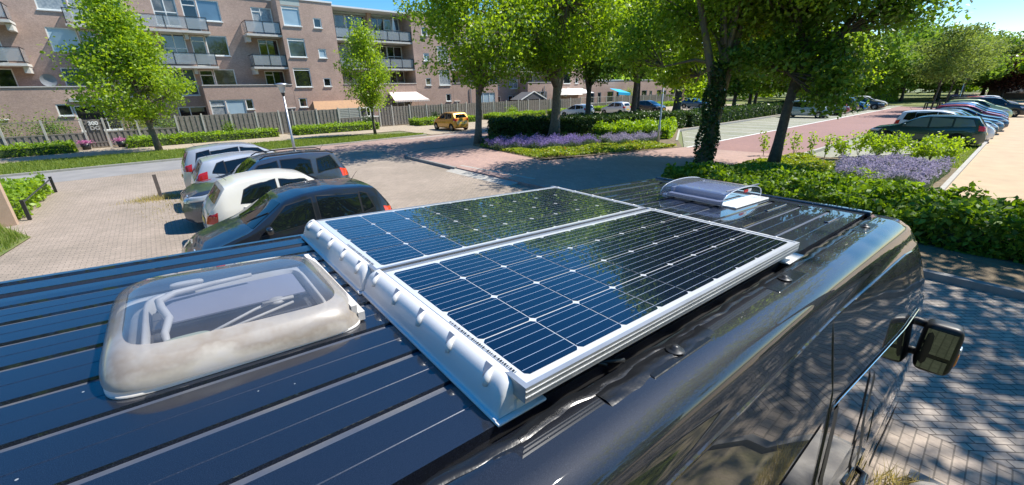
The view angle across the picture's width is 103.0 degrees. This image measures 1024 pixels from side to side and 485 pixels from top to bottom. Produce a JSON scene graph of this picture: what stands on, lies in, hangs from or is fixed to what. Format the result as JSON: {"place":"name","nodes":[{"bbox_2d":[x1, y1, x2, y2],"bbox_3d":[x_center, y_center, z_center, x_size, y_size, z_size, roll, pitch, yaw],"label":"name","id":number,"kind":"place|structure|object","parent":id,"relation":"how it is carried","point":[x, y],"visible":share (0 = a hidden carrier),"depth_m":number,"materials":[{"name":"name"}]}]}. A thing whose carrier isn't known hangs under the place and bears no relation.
{"place":"outdoors","nodes":[
{"label":"outdoors","id":0,"kind":"place"},
{"bbox_2d":[0,228,29,255],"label":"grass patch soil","id":1,"kind":"structure","parent":0,"point":[15,244],"depth_m":9.70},
{"bbox_2d":[0,223,27,252],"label":"grass","id":2,"kind":"structure","parent":1,"relation":"on","point":[11,237],"depth_m":9.82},
{"bbox_2d":[1,160,181,182],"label":"asphalt road","id":3,"kind":"structure","parent":0,"point":[108,171],"depth_m":19.05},
{"bbox_2d":[0,132,422,174],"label":"grass","id":4,"kind":"structure","parent":0,"point":[52,164],"depth_m":23.13,"materials":[{"name":"plant"}]},
{"bbox_2d":[308,100,365,121],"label":"garden shed","id":5,"kind":"structure","parent":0,"point":[323,105],"depth_m":39.11,"materials":[{"name":"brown wood"}]},
{"bbox_2d":[0,99,741,163],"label":"pavement","id":6,"kind":"structure","parent":0,"point":[102,151],"depth_m":29.25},
{"bbox_2d":[0,139,78,157],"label":"hedge","id":7,"kind":"object","parent":6,"relation":"on","point":[37,148],"visible":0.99,"depth_m":25.37,"materials":[{"name":"green plant"}]},
{"bbox_2d":[29,0,198,150],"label":"street tree","id":8,"kind":"object","parent":6,"relation":"on","point":[112,24],"visible":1,"depth_m":23.47,"materials":[{"name":"green plant"}]},
{"bbox_2d":[123,126,279,147],"bbox_3d":[-23.248,-8.156,31.081,9.628,0.988,2.091,-18,26,-37],"label":"hedge","id":9,"kind":"object","parent":6,"relation":"on","point":[135,141],"visible":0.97,"depth_m":30.37,"materials":[{"name":"green plant"}]},
{"bbox_2d":[291,119,379,135],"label":"hedge","id":10,"kind":"object","parent":6,"relation":"on","point":[305,129],"visible":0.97,"depth_m":35.78,"materials":[{"name":"green plant"}]},
{"bbox_2d":[408,114,475,125],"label":"hedge","id":11,"kind":"object","parent":6,"relation":"on","point":[423,121],"visible":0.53,"depth_m":41.44,"materials":[{"name":"green plant"}]},
{"bbox_2d":[482,109,546,119],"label":"hedge","id":12,"kind":"object","parent":6,"relation":"on","point":[537,113],"visible":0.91,"depth_m":48.11,"materials":[{"name":"green plant"}]},
{"bbox_2d":[278,129,488,159],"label":"street","id":13,"kind":"structure","parent":0,"point":[400,147],"depth_m":26.65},
{"bbox_2d":[514,0,664,113],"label":"street tree","id":14,"kind":"object","parent":13,"relation":"on","point":[590,79],"visible":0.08,"depth_m":33.41,"materials":[{"name":"green plant"}]},
{"bbox_2d":[588,0,703,111],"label":"street tree","id":15,"kind":"object","parent":13,"relation":"on","point":[634,98],"visible":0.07,"depth_m":35.14,"materials":[{"name":"green plant"}]},
{"bbox_2d":[405,144,1023,300],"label":"kerb","id":16,"kind":"structure","parent":13,"relation":"on","point":[1002,290],"depth_m":6.64,"materials":[{"name":"concrete"}]},
{"bbox_2d":[77,99,739,148],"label":"garden ground","id":17,"kind":"structure","parent":0,"point":[280,133],"depth_m":36.01,"materials":[{"name":"soil"}]},
{"bbox_2d":[4,109,82,136],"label":"shrub","id":18,"kind":"object","parent":17,"relation":"on","point":[51,127],"visible":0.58,"depth_m":27.83,"materials":[{"name":"green plant"}]},
{"bbox_2d":[0,0,593,143],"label":"apartment building","id":19,"kind":"structure","parent":17,"relation":"on","point":[236,56],"depth_m":35.98,"materials":[{"name":"brown brick"}]},
{"bbox_2d":[0,68,18,86],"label":"balcony door","id":20,"kind":"structure","parent":19,"relation":"in","point":[7,77],"depth_m":28.49,"materials":[{"name":"white paint"}]},
{"bbox_2d":[34,0,66,11],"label":"window","id":21,"kind":"structure","parent":19,"relation":"in","point":[44,5],"depth_m":28.90,"materials":[{"name":"glass"}]},
{"bbox_2d":[44,27,80,52],"bbox_3d":[-32.637,-14.750,29.690,1.660,1.640,0.190,-18,26,-37],"label":"window","id":22,"kind":"structure","parent":19,"relation":"in","point":[61,34],"depth_m":29.62,"materials":[{"name":"glass"}]},
{"bbox_2d":[73,105,123,132],"bbox_3d":[-30.928,-9.298,30.509,2.410,1.860,0.190,-18,26,-37],"label":"window","id":23,"kind":"structure","parent":19,"relation":"in","point":[81,115],"depth_m":30.46,"materials":[{"name":"glass"}]},
{"bbox_2d":[150,0,177,15],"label":"window","id":24,"kind":"structure","parent":19,"relation":"in","point":[166,7],"depth_m":32.64,"materials":[{"name":"glass"}]},
{"bbox_2d":[160,33,187,52],"bbox_3d":[-27.769,-16.063,33.632,1.630,2.160,0.190,-18,26,-37],"label":"window","id":25,"kind":"structure","parent":19,"relation":"in","point":[175,42],"depth_m":33.55,"materials":[{"name":"glass"}]},
{"bbox_2d":[170,69,200,95],"bbox_3d":[-27.709,-13.568,34.565,1.630,2.170,0.190,-18,26,-37],"label":"window","id":26,"kind":"structure","parent":19,"relation":"in","point":[190,72],"depth_m":34.72,"materials":[{"name":"glass"}]},
{"bbox_2d":[180,0,201,30],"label":"balcony door","id":27,"kind":"structure","parent":19,"relation":"in","point":[188,6],"depth_m":33.61,"materials":[{"name":"white paint"}]},
{"bbox_2d":[189,35,210,65],"bbox_3d":[-26.572,-16.297,34.708,0.980,2.370,0.080,-18,26,-37],"label":"balcony door","id":28,"kind":"structure","parent":19,"relation":"in","point":[198,43],"depth_m":34.57,"materials":[{"name":"white paint"}]},
{"bbox_2d":[195,0,222,22],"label":"window","id":29,"kind":"structure","parent":19,"relation":"in","point":[208,9],"depth_m":34.43,"materials":[{"name":"glass"}]},
{"bbox_2d":[204,35,230,56],"bbox_3d":[-25.535,-17.024,35.314,1.660,1.640,0.190,-18,26,-37],"label":"window","id":30,"kind":"structure","parent":19,"relation":"in","point":[218,45],"depth_m":35.37,"materials":[{"name":"glass"}]},
{"bbox_2d":[213,69,236,84],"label":"window","id":31,"kind":"structure","parent":19,"relation":"in","point":[222,76],"depth_m":36.23,"materials":[{"name":"glass"}]},
{"bbox_2d":[225,99,246,113],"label":"window","id":32,"kind":"structure","parent":19,"relation":"in","point":[237,105],"depth_m":35.74,"materials":[{"name":"glass"}]},
{"bbox_2d":[250,7,275,34],"bbox_3d":[-22.601,-20.027,36.987,1.640,2.280,0.080,-18,26,-37],"label":"balcony door","id":33,"kind":"structure","parent":19,"relation":"in","point":[258,14],"depth_m":36.82,"materials":[{"name":"white paint"}]},
{"bbox_2d":[257,39,281,66],"bbox_3d":[-22.542,-17.578,37.903,1.640,2.350,0.080,-18,26,-37],"label":"balcony door","id":34,"kind":"structure","parent":19,"relation":"in","point":[265,46],"depth_m":37.74,"materials":[{"name":"white paint"}]},
{"bbox_2d":[280,5,302,26],"bbox_3d":[-19.865,-20.338,36.628,1.560,1.650,0.190,-18,26,-37],"label":"window","id":35,"kind":"structure","parent":19,"relation":"in","point":[290,14],"depth_m":36.66,"materials":[{"name":"glass"}]},
{"bbox_2d":[287,38,307,57],"bbox_3d":[-19.807,-17.922,37.532,1.560,1.650,0.190,-18,26,-37],"label":"window","id":36,"kind":"structure","parent":19,"relation":"in","point":[296,46],"depth_m":37.56,"materials":[{"name":"glass"}]},
{"bbox_2d":[292,68,313,87],"bbox_3d":[-19.749,-15.539,38.423,1.560,1.740,0.190,-18,26,-37],"label":"window","id":37,"kind":"structure","parent":19,"relation":"in","point":[302,76],"depth_m":38.46,"materials":[{"name":"glass"}]},
{"bbox_2d":[0,93,674,147],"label":"garden fence","id":38,"kind":"object","parent":17,"relation":"on","point":[240,121],"visible":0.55,"depth_m":35.80,"materials":[{"name":"wood"}]},
{"bbox_2d":[82,119,109,146],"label":"garden gate","id":39,"kind":"structure","parent":38,"relation":"attached to","point":[95,131],"depth_m":28.28,"materials":[{"name":"grey wood"}]},
{"bbox_2d":[583,80,685,103],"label":"row house","id":40,"kind":"structure","parent":17,"relation":"on","point":[646,88],"depth_m":68.85,"materials":[{"name":"brick"}]},
{"bbox_2d":[0,148,1023,484],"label":"courtyard paving","id":41,"kind":"structure","parent":0,"point":[76,224],"depth_m":10.76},
{"bbox_2d":[0,183,18,226],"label":"tan wall","id":42,"kind":"structure","parent":41,"relation":"on","point":[7,216],"depth_m":10.96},
{"bbox_2d":[0,171,54,219],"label":"shrub bed","id":43,"kind":"object","parent":41,"relation":"on","point":[18,190],"visible":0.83,"depth_m":12.99,"materials":[{"name":"green plant"}]},
{"bbox_2d":[190,150,263,183],"bbox_3d":[-8.258,-2.318,13.385,4.127,1.635,1.984,-18,26,-37],"label":"parked car","id":44,"kind":"object","parent":41,"relation":"on","point":[209,166],"visible":0.27,"depth_m":12.10,"materials":[{"name":"silver metal"}]},
{"bbox_2d":[181,142,277,187],"bbox_3d":[-9.788,-2.990,15.109,4.071,1.755,1.984,-18,26,-37],"label":"parked car","id":45,"kind":"object","parent":41,"relation":"on","point":[192,155],"visible":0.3,"depth_m":13.84,"materials":[{"name":"silver metal"}]},
{"bbox_2d":[201,168,317,227],"bbox_3d":[-5.439,-1.090,9.957,3.564,1.608,1.889,-18,26,-37],"label":"parked car","id":46,"kind":"object","parent":41,"relation":"on","point":[228,196],"visible":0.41,"depth_m":8.84,"materials":[{"name":"beige paint"}]},
{"bbox_2d":[180,144,349,223],"bbox_3d":[-6.882,-1.747,11.556,4.174,1.784,2.022,-18,26,-37],"label":"parked car","id":47,"kind":"object","parent":41,"relation":"on","point":[318,163],"visible":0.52,"depth_m":11.18,"materials":[{"name":"grey paint"}]},
{"bbox_2d":[182,172,391,252],"bbox_3d":[-4.202,-0.366,7.846,3.620,1.676,1.927,-18,26,-37],"label":"parked car","id":48,"kind":"object","parent":41,"relation":"on","point":[291,209],"visible":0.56,"depth_m":7.33,"materials":[{"name":"black paint"}]},
{"bbox_2d":[0,177,964,484],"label":"van","id":49,"kind":"object","parent":41,"relation":"on","point":[792,373],"visible":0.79,"depth_m":0.96,"materials":[{"name":"paint"}]},
{"bbox_2d":[99,254,364,399],"bbox_3d":[-0.766,0.175,1.136,0.536,0.120,0.552,-13,24,-37],"label":"roof skylight","id":50,"kind":"object","parent":49,"relation":"on","point":[133,362],"visible":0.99,"depth_m":1.01,"materials":[{"name":"white plastic"}]},
{"bbox_2d":[301,186,646,294],"bbox_3d":[-0.073,-0.111,2.014,1.623,0.088,0.748,-13,24,-37],"label":"solar panel","id":51,"kind":"object","parent":49,"relation":"on","point":[354,252],"visible":0.86,"depth_m":1.74,"materials":[{"name":"blue"}]},
{"bbox_2d":[362,207,803,428],"bbox_3d":[0.381,0.075,1.505,1.623,0.088,0.748,-13,24,-37],"label":"solar panel","id":52,"kind":"object","parent":49,"relation":"on","point":[500,335],"visible":1,"depth_m":1.16,"materials":[{"name":"blue"}]},
{"bbox_2d":[660,177,768,208],"bbox_3d":[1.408,-0.366,2.837,0.605,0.108,0.510,-13,24,-37],"label":"roof fan","id":53,"kind":"object","parent":49,"relation":"on","point":[726,194],"visible":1,"depth_m":2.75},
{"bbox_2d":[447,165,535,185],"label":"dropped kerb ramp","id":54,"kind":"structure","parent":41,"relation":"on","point":[484,177],"depth_m":15.81,"materials":[{"name":"concrete"}]},
{"bbox_2d":[78,88,987,162],"bbox_3d":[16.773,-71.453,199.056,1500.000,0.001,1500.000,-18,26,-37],"label":"ground","id":55,"kind":"structure","parent":0,"point":[680,139],"depth_m":34.23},
{"bbox_2d":[0,134,426,177],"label":"kerb","id":56,"kind":"structure","parent":55,"relation":"on","point":[79,168],"depth_m":21.06,"materials":[{"name":"concrete"}]},
{"bbox_2d":[333,15,400,133],"bbox_3d":[-11.192,-12.774,31.571,4.805,8.626,4.420,-18,26,-37],"label":"street tree","id":57,"kind":"object","parent":55,"relation":"on","point":[367,93],"visible":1,"depth_m":31.08,"materials":[{"name":"green plant"}]},
{"bbox_2d":[651,9,748,110],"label":"street tree","id":58,"kind":"object","parent":55,"relation":"on","point":[677,105],"visible":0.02,"depth_m":41.93,"materials":[{"name":"green plant"}]},
{"bbox_2d":[702,28,795,105],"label":"tree","id":59,"kind":"object","parent":55,"relation":"on","point":[734,88],"visible":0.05,"depth_m":44.10,"materials":[{"name":"green plant"}]},
{"bbox_2d":[583,71,987,99],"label":"distant woodland","id":60,"kind":"object","parent":55,"relation":"on","point":[975,88],"visible":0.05,"depth_m":90.56,"materials":[{"name":"green plant"}]},
{"bbox_2d":[860,133,899,155],"bbox_3d":[15.520,-4.091,17.234,1.111,1.020,1.219,2,21,8],"label":"sapling","id":61,"kind":"object","parent":55,"relation":"on","point":[881,150],"visible":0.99,"depth_m":17.21,"materials":[{"name":"green plant"}]},
{"bbox_2d":[883,130,912,154],"bbox_3d":[16.222,-4.104,17.051,0.925,1.141,1.203,2,21,8],"label":"sapling","id":62,"kind":"object","parent":55,"relation":"on","point":[903,143],"visible":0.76,"depth_m":17.01,"materials":[{"name":"green plant"}]},
{"bbox_2d":[896,140,940,158],"bbox_3d":[16.120,-3.701,16.231,1.042,0.966,1.341,-18,26,-37],"label":"sapling","id":63,"kind":"object","parent":55,"relation":"on","point":[922,150],"visible":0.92,"depth_m":16.10,"materials":[{"name":"green plant"}]},
{"bbox_2d":[944,36,1010,96],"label":"young tree","id":64,"kind":"object","parent":55,"relation":"on","point":[1002,51],"visible":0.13,"depth_m":48.12,"materials":[{"name":"green plant"}]},
{"bbox_2d":[986,80,1023,98],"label":"house","id":65,"kind":"structure","parent":55,"relation":"on","point":[1017,94],"depth_m":65.32,"materials":[{"name":"brown brick"}]},
{"bbox_2d":[403,104,741,134],"bbox_3d":[27.012,-20.720,62.640,93.400,0.001,6.700,-18,26,-37],"label":"parking lay by","id":66,"kind":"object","parent":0,"point":[431,131],"visible":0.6,"depth_m":35.99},
{"bbox_2d":[434,111,468,130],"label":"parked car","id":67,"kind":"object","parent":66,"relation":"on","point":[452,121],"visible":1,"depth_m":34.83,"materials":[{"name":"yellow paint"}]},
{"bbox_2d":[408,145,782,190],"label":"footway","id":68,"kind":"structure","parent":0,"point":[581,173],"depth_m":17.60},
{"bbox_2d":[588,0,840,162],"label":"street tree","id":69,"kind":"object","parent":68,"relation":"on","point":[686,64],"visible":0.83,"depth_m":15.79,"materials":[{"name":"green plant"}]},
{"bbox_2d":[693,62,731,163],"bbox_3d":[7.949,-5.074,16.312,1.154,3.991,1.030,-18,26,-37],"label":"ivy","id":70,"kind":"object","parent":69,"relation":"attached to","point":[705,113],"visible":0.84,"depth_m":16.09,"materials":[{"name":"green plant"}]},
{"bbox_2d":[473,114,778,159],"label":"planting bed soil","id":71,"kind":"structure","parent":0,"point":[672,140],"depth_m":21.24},
{"bbox_2d":[390,0,575,144],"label":"street tree","id":72,"kind":"object","parent":71,"relation":"on","point":[451,14],"visible":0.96,"depth_m":21.88,"materials":[{"name":"green plant"}]},
{"bbox_2d":[481,132,600,150],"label":"lavender","id":73,"kind":"object","parent":71,"relation":"on","point":[537,141],"visible":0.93,"depth_m":22.61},
{"bbox_2d":[481,131,601,144],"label":"ground cover","id":74,"kind":"object","parent":71,"relation":"on","point":[579,135],"visible":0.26,"depth_m":26.81,"materials":[{"name":"purple plant"}]},
{"bbox_2d":[496,0,656,135],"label":"street tree","id":75,"kind":"object","parent":71,"relation":"on","point":[565,55],"visible":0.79,"depth_m":24.44,"materials":[{"name":"green plant"}]},
{"bbox_2d":[479,139,676,157],"bbox_3d":[3.457,-4.954,21.418,10.691,0.343,4.884,-1,21,0],"label":"ground cover","id":76,"kind":"object","parent":71,"relation":"on","point":[597,147],"visible":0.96,"depth_m":21.09,"materials":[{"name":"green plant"}]},
{"bbox_2d":[485,108,687,136],"bbox_3d":[6.091,-8.973,30.288,15.810,1.598,4.247,-9,22,-18],"label":"dark hedge","id":77,"kind":"object","parent":71,"relation":"on","point":[580,123],"visible":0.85,"depth_m":28.28,"materials":[{"name":"green plant"}]},
{"bbox_2d":[600,130,661,143],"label":"lavender","id":78,"kind":"object","parent":71,"relation":"on","point":[617,138],"visible":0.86,"depth_m":23.72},
{"bbox_2d":[591,116,677,138],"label":"light shrubs","id":79,"kind":"object","parent":71,"relation":"on","point":[667,129],"visible":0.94,"depth_m":25.76,"materials":[{"name":"green plant"}]},
{"bbox_2d":[674,97,821,126],"bbox_3d":[30.702,-15.522,46.420,46.295,1.549,2.870,-18,26,-37],"label":"dark hedge","id":80,"kind":"object","parent":71,"relation":"on","point":[735,112],"visible":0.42,"depth_m":37.70,"materials":[{"name":"green plant"}]},
{"bbox_2d":[834,31,891,93],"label":"tree","id":81,"kind":"object","parent":71,"relation":"on","point":[871,49],"visible":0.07,"depth_m":53.45,"materials":[{"name":"green plant"}]},
{"bbox_2d":[321,0,1023,70],"label":"sky","id":82,"kind":"structure","parent":0,"point":[1008,15],"materials":[{"name":"blue"}]},
{"bbox_2d":[692,138,825,154],"bbox_3d":[13.401,-5.199,21.998,6.600,0.001,5.100,-18,26,-37],"label":"lane link","id":83,"kind":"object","parent":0,"point":[744,144],"visible":0.4,"depth_m":22.09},
{"bbox_2d":[682,105,898,146],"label":"parking bays","id":84,"kind":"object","parent":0,"point":[743,129],"visible":0.57,"depth_m":32.90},
{"bbox_2d":[791,100,832,117],"bbox_3d":[28.809,-13.115,39.696,1.984,1.755,4.071,-17,25,-35],"label":"parked car","id":85,"kind":"object","parent":84,"relation":"on","point":[796,109],"visible":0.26,"depth_m":39.43,"materials":[{"name":"grey metal"}]},
{"bbox_2d":[676,114,989,189],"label":"kerb","id":86,"kind":"structure","parent":84,"relation":"on","point":[953,176],"depth_m":19.22,"materials":[{"name":"concrete"}]},
{"bbox_2d":[739,107,935,143],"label":"parking lane","id":87,"kind":"structure","parent":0,"point":[846,126],"depth_m":31.02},
{"bbox_2d":[710,92,965,105],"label":"lawn","id":88,"kind":"structure","parent":0,"point":[915,99],"depth_m":78.46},
{"bbox_2d":[848,90,898,101],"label":"shrubs","id":89,"kind":"object","parent":88,"relation":"on","point":[889,96],"visible":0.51,"depth_m":62.65,"materials":[{"name":"green plant"}]},
{"bbox_2d":[846,29,926,94],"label":"tree","id":90,"kind":"object","parent":88,"relation":"on","point":[898,59],"visible":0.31,"depth_m":57.04,"materials":[{"name":"green plant"}]},
{"bbox_2d":[884,25,950,101],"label":"tree","id":91,"kind":"object","parent":88,"relation":"on","point":[905,82],"visible":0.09,"depth_m":62.26,"materials":[{"name":"green plant"}]},
{"bbox_2d":[907,34,1019,99],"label":"tree","id":92,"kind":"object","parent":88,"relation":"on","point":[999,71],"visible":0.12,"depth_m":62.06,"materials":[{"name":"green plant"}]},
{"bbox_2d":[907,21,1020,97],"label":"tree","id":93,"kind":"object","parent":88,"relation":"on","point":[1003,37],"visible":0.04,"depth_m":68.10,"materials":[{"name":"green plant"}]},
{"bbox_2d":[813,136,981,156],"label":"parking bays","id":94,"kind":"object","parent":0,"point":[831,153],"visible":0.17,"depth_m":19.45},
{"bbox_2d":[866,113,987,144],"bbox_3d":[21.535,-5.969,21.212,2.003,1.645,4.472,-18,26,-37],"label":"parked car","id":95,"kind":"object","parent":94,"relation":"on","point":[956,125],"visible":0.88,"depth_m":20.23,"materials":[{"name":"teal paint"}]},
{"bbox_2d":[894,109,995,139],"bbox_3d":[23.848,-6.576,22.529,1.984,1.755,4.071,-18,26,-37],"label":"parked car","id":96,"kind":"object","parent":94,"relation":"on","point":[904,116],"visible":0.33,"depth_m":22.51,"materials":[{"name":"white paint"}]},
{"bbox_2d":[898,22,1008,108],"bbox_3d":[40.091,-15.862,37.461,6.073,7.968,6.646,-7,21,-15],"label":"young tree","id":97,"kind":"object","parent":94,"relation":"on","point":[957,46],"visible":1,"depth_m":36.91,"materials":[{"name":"green plant"}]},
{"bbox_2d":[916,31,1004,103],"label":"young tree","id":98,"kind":"object","parent":94,"relation":"on","point":[977,67],"visible":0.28,"depth_m":41.63,"materials":[{"name":"green plant"}]},
{"bbox_2d":[969,96,1023,116],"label":"parked car","id":99,"kind":"object","parent":94,"relation":"on","point":[1017,109],"visible":0.45,"depth_m":35.09,"materials":[{"name":"black paint"}]},
{"bbox_2d":[791,156,1023,289],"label":"planting bed soil","id":100,"kind":"structure","parent":0,"point":[1007,273],"depth_m":7.14,"materials":[{"name":"soil"}]},
{"bbox_2d":[708,152,836,175],"bbox_3d":[10.049,-2.865,15.332,8.458,0.375,4.496,-18,26,-37],"label":"ground cover","id":101,"kind":"object","parent":100,"relation":"on","point":[810,161],"visible":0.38,"depth_m":15.46,"materials":[{"name":"green plant"}]},
{"bbox_2d":[827,133,854,156],"bbox_3d":[13.835,-4.052,17.147,0.857,1.084,0.920,-18,26,-37],"label":"sapling","id":102,"kind":"object","parent":100,"relation":"on","point":[840,146],"visible":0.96,"depth_m":17.09,"materials":[{"name":"green plant"}]},
{"bbox_2d":[661,160,1023,264],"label":"beech hedge","id":103,"kind":"object","parent":100,"relation":"on","point":[952,219],"visible":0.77,"depth_m":8.62,"materials":[{"name":"green plant"}]},
{"bbox_2d":[712,0,975,162],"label":"street tree","id":104,"kind":"object","parent":100,"relation":"on","point":[782,54],"visible":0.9,"depth_m":14.14,"materials":[{"name":"green plant"}]},
{"bbox_2d":[793,166,920,185],"bbox_3d":[10.182,-1.821,12.355,4.894,0.498,3.653,-18,26,-37],"label":"ground cover","id":105,"kind":"object","parent":100,"relation":"on","point":[829,172],"visible":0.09,"depth_m":12.99,"materials":[{"name":"green plant"}]},
{"bbox_2d":[833,152,955,187],"bbox_3d":[12.995,-2.646,14.053,4.884,0.625,2.968,-18,26,-37],"label":"lavender","id":106,"kind":"object","parent":100,"relation":"on","point":[921,169],"visible":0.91,"depth_m":13.35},
{"bbox_2d":[932,144,979,166],"bbox_3d":[18.835,-3.582,17.303,12.801,0.001,1.039,-17,26,-36],"label":"grass strip","id":107,"kind":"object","parent":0,"point":[961,155],"depth_m":17.61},
{"bbox_2d":[928,142,973,162],"bbox_3d":[16.547,-3.394,15.545,1.021,0.857,1.139,2,21,8],"label":"sapling","id":108,"kind":"object","parent":107,"relation":"on","point":[956,149],"visible":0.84,"depth_m":15.39,"materials":[{"name":"green plant"}]},
{"bbox_2d":[889,278,1023,473],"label":"road paving","id":109,"kind":"structure","parent":0,"point":[972,400],"depth_m":4.48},
{"bbox_2d":[946,92,1023,201],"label":"sand path","id":110,"kind":"structure","parent":0,"point":[996,165],"depth_m":15.49,"materials":[{"name":"sand"}]},
{"bbox_2d":[973,41,1023,89],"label":"tree","id":111,"kind":"object","parent":110,"relation":"on","point":[1018,49],"visible":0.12,"depth_m":64.40,"materials":[{"name":"green plant"}]},
{"bbox_2d":[982,53,1023,97],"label":"tree","id":112,"kind":"object","parent":110,"relation":"on","point":[1013,81],"visible":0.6,"depth_m":62.96,"materials":[{"name":"green plant"}]},
{"label":"verge soil","id":113,"kind":"structure","parent":0,"visible":0},
{"bbox_2d":[868,457,940,484],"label":"dry grass","id":114,"kind":"structure","parent":113,"relation":"on","point":[891,478],"depth_m":3.35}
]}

